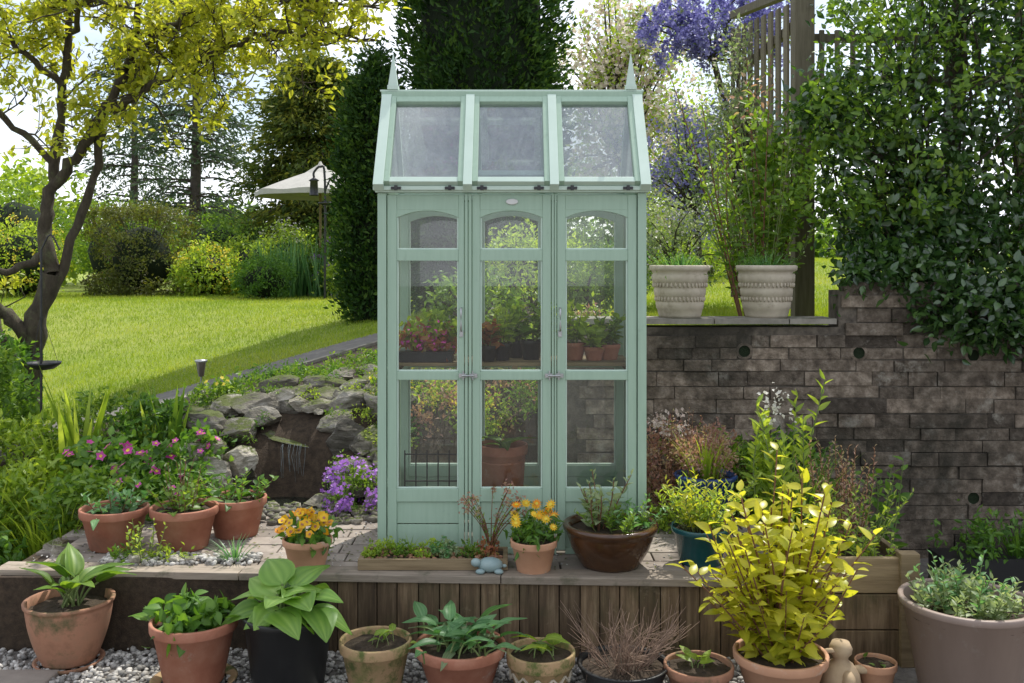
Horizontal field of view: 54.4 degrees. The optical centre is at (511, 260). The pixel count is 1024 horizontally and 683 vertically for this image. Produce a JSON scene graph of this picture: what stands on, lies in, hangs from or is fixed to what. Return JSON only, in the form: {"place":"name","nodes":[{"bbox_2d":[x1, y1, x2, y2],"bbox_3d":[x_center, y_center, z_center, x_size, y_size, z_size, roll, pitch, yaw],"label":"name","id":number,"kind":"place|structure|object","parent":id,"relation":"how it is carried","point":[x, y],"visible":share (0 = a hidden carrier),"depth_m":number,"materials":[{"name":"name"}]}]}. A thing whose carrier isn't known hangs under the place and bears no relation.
{"place":"outdoors","nodes":[
{"label":"outdoors","id":0,"kind":"place"},
{"bbox_2d":[0,305,493,455],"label":"garden path","id":1,"kind":"structure","parent":0,"point":[321,352],"depth_m":8.53,"materials":[{"name":"grey stone"}]},
{"bbox_2d":[0,500,768,650],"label":"patio paving","id":2,"kind":"structure","parent":0,"point":[134,595],"depth_m":4.56,"materials":[{"name":"stone"}]},
{"bbox_2d":[78,479,156,552],"bbox_3d":[-2.002,1.268,4.963,0.333,0.324,0.393,0,0,35],"label":"terracotta pot with seedlings","id":3,"kind":"object","parent":2,"relation":"on","point":[106,523],"visible":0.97,"depth_m":4.88,"materials":[{"name":"ceramic"}]},
{"bbox_2d":[43,537,263,565],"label":"terrace stones","id":4,"kind":"object","parent":2,"relation":"on","point":[56,547],"visible":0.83,"depth_m":4.70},
{"bbox_2d":[107,518,201,562],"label":"sedum plants","id":5,"kind":"object","parent":2,"relation":"on","point":[138,549],"visible":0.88,"depth_m":4.73,"materials":[{"name":"green plant"}]},
{"bbox_2d":[145,454,222,552],"bbox_3d":[-1.641,1.199,4.980,0.333,0.462,0.333,0,0,36],"label":"terracotta pot with red stemmed plant","id":6,"kind":"object","parent":2,"relation":"on","point":[186,518],"visible":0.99,"depth_m":4.90,"materials":[{"name":"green plant"}]},
{"bbox_2d":[197,467,278,539],"bbox_3d":[-1.425,1.270,5.202,0.366,0.321,0.335,0,0,39],"label":"terracotta pot with leafy plant","id":7,"kind":"object","parent":2,"relation":"on","point":[239,513],"visible":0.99,"depth_m":5.12,"materials":[{"name":"orange plant"}]},
{"bbox_2d":[261,500,377,525],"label":"cobbles","id":8,"kind":"object","parent":2,"relation":"on","point":[275,512],"visible":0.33,"depth_m":5.52,"materials":[{"name":"grey stone"}]},
{"bbox_2d":[358,533,507,569],"bbox_3d":[-0.367,1.358,4.685,0.694,0.148,0.210,0,0,0],"label":"alpine trough","id":9,"kind":"object","parent":2,"relation":"on","point":[437,555],"visible":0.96,"depth_m":4.64,"materials":[{"name":"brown wood"}]},
{"bbox_2d":[457,479,530,553],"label":"red stemmed alpine plant","id":10,"kind":"object","parent":9,"relation":"in","point":[495,534],"visible":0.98,"depth_m":4.68,"materials":[{"name":"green plant"}]},
{"bbox_2d":[482,436,535,523],"bbox_3d":[-0.061,1.165,5.132,0.262,0.530,0.403,0,0,-42],"label":"tall terracotta pot","id":11,"kind":"object","parent":2,"relation":"on","point":[503,460],"visible":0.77,"depth_m":5.02,"materials":[{"name":"ceramic"}]},
{"bbox_2d":[373,54,650,554],"bbox_3d":[0.000,0.180,5.150,1.360,2.500,0.763,0,0,0],"label":"greenhouse","id":12,"kind":"object","parent":2,"relation":"on","point":[620,203],"visible":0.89,"depth_m":4.85,"materials":[{"name":"green paint"}]},
{"bbox_2d":[399,308,464,361],"bbox_3d":[-0.426,0.386,5.082,0.365,0.292,0.333,0,0,31],"label":"seed tray with seedlings","id":13,"kind":"object","parent":12,"relation":"on","point":[432,334],"visible":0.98,"depth_m":5.02,"materials":[{"name":"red plant"}]},
{"bbox_2d":[487,299,528,360],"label":"potted seedling","id":14,"kind":"object","parent":12,"relation":"on","point":[503,353],"visible":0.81,"depth_m":5.07,"materials":[{"name":"plant"}]},
{"bbox_2d":[497,294,556,359],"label":"potted seedling","id":15,"kind":"object","parent":12,"relation":"on","point":[531,349],"visible":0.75,"depth_m":5.12,"materials":[{"name":"plant"}]},
{"bbox_2d":[556,298,590,360],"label":"potted seedling","id":16,"kind":"object","parent":12,"relation":"on","point":[575,351],"visible":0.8,"depth_m":5.09,"materials":[{"name":"plant"}]},
{"bbox_2d":[577,320,609,360],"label":"potted seedling","id":17,"kind":"object","parent":12,"relation":"on","point":[595,341],"visible":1,"depth_m":5.06,"materials":[{"name":"ceramic"}]},
{"bbox_2d":[593,312,625,359],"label":"potted seedling","id":18,"kind":"object","parent":12,"relation":"on","point":[612,348],"visible":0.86,"depth_m":5.11,"materials":[{"name":"plant"}]},
{"bbox_2d":[562,469,673,572],"bbox_3d":[0.462,1.202,4.680,0.450,0.456,0.450,0,0,-39],"label":"brown glazed bowl with herbs","id":19,"kind":"object","parent":2,"relation":"on","point":[606,542],"visible":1,"depth_m":4.58,"materials":[{"name":"ceramic"}]},
{"bbox_2d":[646,413,698,518],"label":"pink heather","id":20,"kind":"object","parent":2,"relation":"on","point":[653,483],"visible":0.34,"depth_m":5.54,"materials":[{"name":"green plant"}]},
{"bbox_2d":[667,427,748,523],"bbox_3d":[1.023,1.152,5.324,0.436,0.556,0.449,0,0,42],"label":"blue pot with pink heather","id":21,"kind":"object","parent":2,"relation":"on","point":[709,466],"visible":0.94,"depth_m":5.25,"materials":[{"name":"plant"}]},
{"bbox_2d":[655,470,761,567],"bbox_3d":[0.921,1.219,4.713,0.500,0.422,0.390,0,0,16],"label":"teal pot with golden foliage","id":22,"kind":"object","parent":2,"relation":"on","point":[686,530],"visible":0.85,"depth_m":4.65,"materials":[{"name":"plant"}]},
{"bbox_2d":[712,431,778,517],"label":"green shrub","id":23,"kind":"object","parent":2,"relation":"on","point":[744,461],"visible":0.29,"depth_m":5.53,"materials":[{"name":"green plant"}]},
{"bbox_2d":[740,369,832,545],"bbox_3d":[1.343,0.979,4.951,0.344,0.904,0.404,0,0,-21],"label":"white flowering spire plant","id":24,"kind":"object","parent":2,"relation":"on","point":[765,462],"visible":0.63,"depth_m":4.93,"materials":[{"name":"green plant"}]},
{"bbox_2d":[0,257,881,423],"bbox_3d":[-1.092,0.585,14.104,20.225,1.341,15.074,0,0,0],"label":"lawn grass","id":25,"kind":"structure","parent":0,"point":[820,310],"depth_m":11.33,"materials":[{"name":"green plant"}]},
{"bbox_2d":[0,0,1013,252],"label":"sky","id":26,"kind":"structure","parent":0,"point":[8,138],"materials":[{"name":"white"}]},
{"bbox_2d":[0,260,1023,682],"bbox_3d":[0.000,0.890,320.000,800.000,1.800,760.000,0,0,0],"label":"ground","id":27,"kind":"structure","parent":0,"point":[306,478],"depth_m":8.40,"materials":[{"name":"plant"}]},
{"bbox_2d":[0,324,45,423],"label":"shrub","id":28,"kind":"object","parent":27,"relation":"on","point":[24,351],"visible":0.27,"depth_m":7.34,"materials":[{"name":"green plant"}]},
{"bbox_2d":[0,347,54,452],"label":"shrub","id":29,"kind":"object","parent":27,"relation":"on","point":[18,396],"visible":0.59,"depth_m":6.64,"materials":[{"name":"green plant"}]},
{"bbox_2d":[0,670,59,682],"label":"paving slabs","id":30,"kind":"structure","parent":27,"relation":"on","point":[26,676],"depth_m":4.23,"materials":[{"name":"grey stone"}]},
{"bbox_2d":[0,405,63,482],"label":"leafy perennial","id":31,"kind":"object","parent":27,"relation":"on","point":[14,432],"visible":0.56,"depth_m":6.16,"materials":[{"name":"green plant"}]},
{"bbox_2d":[0,211,76,296],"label":"garden shrub","id":32,"kind":"object","parent":27,"relation":"on","point":[16,247],"visible":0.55,"depth_m":19.08,"materials":[{"name":"green plant"}]},
{"bbox_2d":[0,174,86,280],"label":"garden shrub","id":33,"kind":"object","parent":27,"relation":"on","point":[32,214],"visible":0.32,"depth_m":20.77,"materials":[{"name":"green plant"}]},
{"bbox_2d":[0,445,88,539],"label":"leafy perennial","id":34,"kind":"object","parent":27,"relation":"on","point":[15,482],"visible":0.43,"depth_m":5.69,"materials":[{"name":"green plant"}]},
{"bbox_2d":[27,234,61,453],"bbox_3d":[-3.030,0.542,6.450,0.210,1.437,0.210,0,0,0],"label":"bird feeder pole","id":35,"kind":"object","parent":27,"relation":"on","point":[45,364],"visible":0.97,"depth_m":6.44,"materials":[{"name":"black metal"}]},
{"bbox_2d":[0,453,94,560],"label":"daylily clump","id":36,"kind":"object","parent":27,"relation":"on","point":[37,541],"visible":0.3,"depth_m":5.45,"materials":[{"name":"green plant"}]},
{"bbox_2d":[0,147,103,285],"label":"background tree","id":37,"kind":"object","parent":27,"relation":"on","point":[37,179],"visible":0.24,"depth_m":27.87,"materials":[{"name":"green plant"}]},
{"bbox_2d":[26,450,151,538],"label":"leafy perennial","id":38,"kind":"object","parent":27,"relation":"on","point":[75,483],"visible":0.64,"depth_m":5.34,"materials":[{"name":"green plant"}]},
{"bbox_2d":[41,378,167,460],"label":"leafy perennial","id":39,"kind":"object","parent":27,"relation":"on","point":[109,416],"visible":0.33,"depth_m":6.34,"materials":[{"name":"green plant"}]},
{"bbox_2d":[20,366,199,474],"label":"iris leaves","id":40,"kind":"object","parent":27,"relation":"on","point":[68,434],"visible":0.54,"depth_m":6.08,"materials":[{"name":"green plant"}]},
{"bbox_2d":[54,425,175,504],"bbox_3d":[-2.352,1.313,5.890,0.738,0.667,0.584,0,0,25],"label":"cranesbill","id":41,"kind":"object","parent":27,"relation":"on","point":[87,449],"visible":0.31,"depth_m":5.79,"materials":[{"name":"green plant"}]},
{"bbox_2d":[70,189,171,288],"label":"garden shrub","id":42,"kind":"object","parent":27,"relation":"on","point":[94,264],"visible":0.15,"depth_m":23.49,"materials":[{"name":"green plant"}]},
{"bbox_2d":[66,36,206,243],"bbox_3d":[-12.563,-3.399,33.041,4.794,8.226,5.479,0,0,-24],"label":"cedar tree","id":43,"kind":"object","parent":27,"relation":"on","point":[134,164],"visible":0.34,"depth_m":32.81,"materials":[{"name":"green plant"}]},
{"bbox_2d":[75,194,203,296],"bbox_3d":[-7.601,-0.144,20.477,2.307,2.428,2.215,0,0,0],"label":"bush","id":44,"kind":"object","parent":27,"relation":"on","point":[141,256],"visible":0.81,"depth_m":20.01,"materials":[{"name":"green plant"}]},
{"bbox_2d":[102,389,194,460],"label":"leafy perennial","id":45,"kind":"object","parent":27,"relation":"on","point":[163,413],"visible":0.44,"depth_m":6.22,"materials":[{"name":"green plant"}]},
{"bbox_2d":[98,438,212,501],"bbox_3d":[-2.062,1.305,5.762,0.611,0.603,0.523,0,0,-33],"label":"cranesbill","id":46,"kind":"object","parent":27,"relation":"on","point":[166,453],"visible":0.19,"depth_m":5.65,"materials":[{"name":"green plant"}]},
{"bbox_2d":[115,459,215,526],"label":"leafy perennial","id":47,"kind":"object","parent":27,"relation":"on","point":[155,481],"visible":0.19,"depth_m":5.49,"materials":[{"name":"green plant"}]},
{"bbox_2d":[76,0,275,241],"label":"cedar tree","id":48,"kind":"object","parent":27,"relation":"on","point":[193,192],"visible":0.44,"depth_m":29.41,"materials":[{"name":"green plant"}]},
{"bbox_2d":[128,583,239,682],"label":"terracotta pot with green perennial","id":49,"kind":"object","parent":27,"relation":"on","point":[190,635],"visible":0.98,"depth_m":4.10,"materials":[{"name":"ceramic"}]},
{"bbox_2d":[157,418,236,491],"bbox_3d":[-1.892,1.224,6.011,0.439,0.550,0.444,0,0,-41],"label":"cranesbill","id":50,"kind":"object","parent":27,"relation":"on","point":[208,436],"visible":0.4,"depth_m":5.95,"materials":[{"name":"green plant"}]},
{"bbox_2d":[0,0,410,408],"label":"deciduous tree","id":51,"kind":"object","parent":27,"relation":"on","point":[188,22],"visible":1,"depth_m":7.50,"materials":[{"name":"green plant"}]},
{"bbox_2d":[164,232,246,296],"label":"garden shrub","id":52,"kind":"object","parent":27,"relation":"on","point":[202,273],"visible":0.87,"depth_m":19.67,"materials":[{"name":"green plant"}]},
{"bbox_2d":[169,207,260,287],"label":"garden shrub","id":53,"kind":"object","parent":27,"relation":"on","point":[224,233],"visible":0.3,"depth_m":22.20,"materials":[{"name":"green plant"}]},
{"bbox_2d":[180,366,254,406],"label":"leafy perennial","id":54,"kind":"object","parent":27,"relation":"on","point":[223,387],"visible":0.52,"depth_m":6.70,"materials":[{"name":"green plant"}]},
{"bbox_2d":[221,251,296,298],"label":"dome shrub","id":55,"kind":"object","parent":27,"relation":"on","point":[263,280],"visible":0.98,"depth_m":18.23,"materials":[{"name":"green plant"}]},
{"bbox_2d":[255,216,317,255],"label":"garden shrub","id":56,"kind":"object","parent":27,"relation":"on","point":[282,233],"visible":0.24,"depth_m":21.30,"materials":[{"name":"green plant"}]},
{"bbox_2d":[219,50,361,249],"bbox_3d":[-4.896,-1.945,24.087,4.774,6.412,5.001,0,0,0],"label":"pine tree","id":57,"kind":"object","parent":27,"relation":"on","point":[297,119],"visible":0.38,"depth_m":23.13,"materials":[{"name":"green plant"}]},
{"bbox_2d":[247,233,340,297],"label":"reed clump","id":58,"kind":"object","parent":27,"relation":"on","point":[299,287],"visible":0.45,"depth_m":19.48,"materials":[{"name":"green plant"}]},
{"bbox_2d":[254,161,340,296],"bbox_3d":[-3.850,-0.645,20.000,2.500,2.710,2.500,0,0,23],"label":"patio umbrella","id":59,"kind":"object","parent":27,"relation":"on","point":[297,187],"visible":0.58,"depth_m":19.46,"materials":[{"name":"beige fabric"}]},
{"bbox_2d":[178,364,422,508],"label":"rock waterfall stones","id":60,"kind":"object","parent":27,"relation":"on","point":[346,431],"visible":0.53,"depth_m":6.32,"materials":[{"name":"grey stone"}]},
{"bbox_2d":[201,347,417,490],"bbox_3d":[-1.371,0.979,6.920,1.639,0.830,2.274,0,0,0],"label":"bank groundcover","id":61,"kind":"object","parent":27,"relation":"on","point":[294,370],"visible":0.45,"depth_m":7.37,"materials":[{"name":"green plant"}]},
{"bbox_2d":[320,451,377,516],"bbox_3d":[-0.870,1.325,5.693,0.484,0.471,0.430,0,0,0],"label":"purple aubretia","id":62,"kind":"object","parent":27,"relation":"on","point":[334,482],"visible":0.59,"depth_m":5.64,"materials":[{"name":"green plant"}]},
{"bbox_2d":[0,646,744,682],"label":"gravel","id":63,"kind":"structure","parent":27,"relation":"on","point":[98,673],"depth_m":4.34,"materials":[{"name":"grey gravel"}]},
{"bbox_2d":[19,543,136,675],"bbox_3d":[-1.913,1.543,4.393,0.520,0.494,0.385,0,0,27],"label":"terracotta pot with young hosta","id":64,"kind":"object","parent":63,"relation":"on","point":[68,631],"visible":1,"depth_m":4.35,"materials":[{"name":"ceramic"}]},
{"bbox_2d":[220,558,351,682],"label":"black pot with large hosta","id":65,"kind":"object","parent":63,"relation":"on","point":[288,629],"visible":1,"depth_m":4.08,"materials":[{"name":"plant"}]},
{"bbox_2d":[402,600,556,682],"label":"terracotta pot with variegated hosta","id":66,"kind":"object","parent":63,"relation":"on","point":[454,648],"visible":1,"depth_m":4.07,"materials":[{"name":"plant"}]},
{"bbox_2d":[506,633,575,682],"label":"mossy glazed pot with hosta","id":67,"kind":"object","parent":63,"relation":"on","point":[537,663],"visible":0.98,"depth_m":4.06,"materials":[{"name":"ceramic"}]},
{"bbox_2d":[663,645,733,682],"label":"terracotta pot with shoots","id":68,"kind":"object","parent":63,"relation":"on","point":[687,665],"visible":0.96,"depth_m":4.06,"materials":[{"name":"ceramic"}]},
{"bbox_2d":[0,561,750,658],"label":"timber retaining wall","id":69,"kind":"structure","parent":27,"relation":"on","point":[378,597],"depth_m":4.51,"materials":[{"name":"brown wood"}]},
{"bbox_2d":[273,507,343,567],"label":"terracotta pot with yellow pansies","id":70,"kind":"object","parent":69,"relation":"on","point":[302,546],"visible":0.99,"depth_m":4.59,"materials":[{"name":"plant"}]},
{"bbox_2d":[503,498,563,574],"bbox_3d":[0.097,1.261,4.585,0.292,0.337,0.355,0,0,0],"label":"terracotta pot with yellow daisies","id":71,"kind":"object","parent":69,"relation":"on","point":[533,545],"visible":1,"depth_m":4.54,"materials":[{"name":"ceramic"}]},
{"bbox_2d":[319,29,433,324],"bbox_3d":[-1.552,-0.783,11.401,1.325,3.775,1.301,0,0,0],"label":"cypress tree","id":72,"kind":"object","parent":27,"relation":"on","point":[355,195],"visible":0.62,"depth_m":11.12,"materials":[{"name":"green plant"}]},
{"bbox_2d":[339,623,416,682],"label":"mossy pot with hosta shoots","id":73,"kind":"object","parent":27,"relation":"on","point":[374,654],"visible":0.99,"depth_m":4.08,"materials":[{"name":"ceramic"}]},
{"bbox_2d":[411,368,493,439],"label":"bank shrub","id":74,"kind":"object","parent":27,"relation":"on","point":[428,413],"visible":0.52,"depth_m":6.19,"materials":[{"name":"green plant"}]},
{"bbox_2d":[418,261,534,328],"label":"border shrub","id":75,"kind":"object","parent":27,"relation":"on","point":[445,291],"visible":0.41,"depth_m":8.57,"materials":[{"name":"green plant"}]},
{"bbox_2d":[385,0,580,308],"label":"cypress tree","id":76,"kind":"object","parent":27,"relation":"on","point":[486,44],"visible":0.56,"depth_m":11.73,"materials":[{"name":"green plant"}]},
{"bbox_2d":[449,384,521,442],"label":"bank shrub","id":77,"kind":"object","parent":27,"relation":"on","point":[491,430],"visible":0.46,"depth_m":6.11,"materials":[{"name":"green plant"}]},
{"bbox_2d":[485,216,598,307],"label":"border shrub","id":78,"kind":"object","parent":27,"relation":"on","point":[521,241],"visible":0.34,"depth_m":9.61,"materials":[{"name":"green plant"}]},
{"bbox_2d":[567,242,613,310],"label":"border shrub","id":79,"kind":"object","parent":27,"relation":"on","point":[584,295],"visible":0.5,"depth_m":8.79,"materials":[{"name":"green plant"}]},
{"bbox_2d":[567,152,659,247],"bbox_3d":[2.392,-1.800,39.910,7.101,5.309,7.187,0,0,0],"label":"background tree","id":80,"kind":"object","parent":27,"relation":"on","point":[583,235],"visible":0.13,"depth_m":38.35,"materials":[{"name":"green plant"}]},
{"bbox_2d":[560,596,699,682],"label":"dark bowl with bare twiggy shrub","id":81,"kind":"object","parent":27,"relation":"on","point":[624,661],"visible":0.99,"depth_m":4.08,"materials":[{"name":"plant"}]},
{"bbox_2d":[555,0,713,266],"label":"apple blossom tree","id":82,"kind":"object","parent":27,"relation":"on","point":[609,68],"visible":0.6,"depth_m":15.65,"materials":[{"name":"white plant"}]},
{"bbox_2d":[604,182,729,293],"bbox_3d":[1.376,-0.088,8.468,1.169,1.249,1.060,0,0,0],"label":"grey foliage shrub","id":83,"kind":"object","parent":27,"relation":"on","point":[654,237],"visible":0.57,"depth_m":8.34,"materials":[{"name":"green plant"}]},
{"bbox_2d":[612,81,735,262],"bbox_3d":[1.684,-0.597,9.631,1.449,2.240,1.167,0,0,12],"label":"ceanothus shrub","id":84,"kind":"object","parent":27,"relation":"on","point":[663,172],"visible":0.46,"depth_m":9.56,"materials":[{"name":"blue plant"}]},
{"bbox_2d":[616,57,747,250],"bbox_3d":[3.231,-1.712,17.437,2.868,3.650,2.646,0,0,-40],"label":"apple blossom tree","id":85,"kind":"object","parent":27,"relation":"on","point":[692,79],"visible":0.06,"depth_m":17.34,"materials":[{"name":"white plant"}]},
{"bbox_2d":[615,0,789,115],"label":"lilac tree","id":86,"kind":"object","parent":27,"relation":"on","point":[715,71],"visible":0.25,"depth_m":10.17,"materials":[{"name":"purple plant"}]},
{"bbox_2d":[634,0,789,76],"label":"lilac blossom","id":87,"kind":"object","parent":86,"relation":"attached to","point":[696,26],"visible":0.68,"depth_m":9.95,"materials":[{"name":"purple plant"}]},
{"bbox_2d":[688,10,789,249],"bbox_3d":[1.931,-0.772,8.260,0.914,2.613,1.014,0,0,0],"label":"grey foliage shrub","id":88,"kind":"object","parent":27,"relation":"on","point":[737,119],"visible":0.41,"depth_m":8.24,"materials":[{"name":"green plant"}]},
{"bbox_2d":[665,49,841,315],"bbox_3d":[1.606,-0.490,6.704,1.037,1.843,1.249,0,0,-38],"label":"rose shrub","id":89,"kind":"object","parent":27,"relation":"on","point":[783,221],"visible":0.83,"depth_m":6.64,"materials":[{"name":"green plant"}]},
{"bbox_2d":[665,442,882,682],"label":"potted golden shrub","id":90,"kind":"object","parent":27,"relation":"on","point":[781,618],"visible":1,"depth_m":4.00,"materials":[{"name":"yellow plant"}]},
{"bbox_2d":[736,422,848,522],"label":"wall foot shrub","id":91,"kind":"object","parent":27,"relation":"on","point":[790,434],"visible":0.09,"depth_m":5.72,"materials":[{"name":"green plant"}]},
{"bbox_2d":[567,282,1023,557],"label":"brick wall","id":92,"kind":"structure","parent":27,"relation":"on","point":[946,426],"depth_m":5.99,"materials":[{"name":"grey brick"}]},
{"bbox_2d":[649,246,709,317],"bbox_3d":[1.028,0.127,6.127,0.408,0.440,0.410,0,0,0],"label":"stone planter","id":93,"kind":"object","parent":92,"relation":"on","point":[680,286],"visible":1,"depth_m":6.00,"materials":[{"name":"stone"}]},
{"bbox_2d":[735,241,797,317],"bbox_3d":[1.567,0.105,6.135,0.419,0.483,0.403,0,0,0],"label":"stone planter","id":94,"kind":"object","parent":92,"relation":"on","point":[766,288],"visible":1,"depth_m":6.00,"materials":[{"name":"stone"}]},
{"bbox_2d":[820,638,871,682],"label":"stone bird ornament","id":95,"kind":"object","parent":27,"relation":"on","point":[842,668],"visible":0.97,"depth_m":4.08,"materials":[{"name":"beige stone"}]},
{"bbox_2d":[775,506,919,667],"bbox_3d":[1.555,1.540,4.808,0.480,0.500,0.865,0,0,0],"label":"raised bed planter","id":96,"kind":"object","parent":27,"relation":"on","point":[874,617],"visible":0.27,"depth_m":4.40,"materials":[{"name":"brown wood"}]},
{"bbox_2d":[755,439,897,555],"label":"planter grasses","id":97,"kind":"object","parent":96,"relation":"in","point":[811,498],"visible":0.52,"depth_m":4.78,"materials":[{"name":"green plant"}]},
{"bbox_2d":[791,436,913,555],"bbox_3d":[1.576,1.101,4.651,0.566,0.520,0.596,0,0,19],"label":"bronze foliage shrub","id":98,"kind":"object","parent":96,"relation":"in","point":[836,529],"visible":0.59,"depth_m":4.63,"materials":[{"name":"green plant"}]},
{"bbox_2d":[810,453,913,548],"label":"dark leafy shrub","id":99,"kind":"object","parent":27,"relation":"on","point":[877,504],"visible":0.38,"depth_m":5.38,"materials":[{"name":"green plant"}]},
{"bbox_2d":[854,652,897,682],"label":"terracotta pot","id":100,"kind":"object","parent":27,"relation":"on","point":[883,669],"visible":0.98,"depth_m":4.12,"materials":[{"name":"ceramic"}]},
{"bbox_2d":[730,0,1023,315],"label":"wooden fence","id":101,"kind":"object","parent":27,"relation":"on","point":[799,32],"visible":0.26,"depth_m":7.06,"materials":[{"name":"brown wood"}]},
{"bbox_2d":[770,0,1023,364],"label":"glossy evergreen shrub","id":102,"kind":"object","parent":27,"relation":"on","point":[937,216],"visible":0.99,"depth_m":6.20,"materials":[{"name":"green plant"}]},
{"bbox_2d":[818,0,1013,255],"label":"evergreen tree","id":103,"kind":"object","parent":27,"relation":"on","point":[949,83],"visible":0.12,"depth_m":7.13,"materials":[{"name":"green plant"}]},
{"bbox_2d":[897,550,1023,682],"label":"taupe pot with variegated plant","id":104,"kind":"object","parent":27,"relation":"on","point":[962,628],"visible":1,"depth_m":3.90,"materials":[{"name":"grey plant"}]},
{"bbox_2d":[926,499,1023,590],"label":"planting trough with herbs","id":105,"kind":"object","parent":27,"relation":"on","point":[1001,564],"visible":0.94,"depth_m":5.43,"materials":[{"name":"green plant"}]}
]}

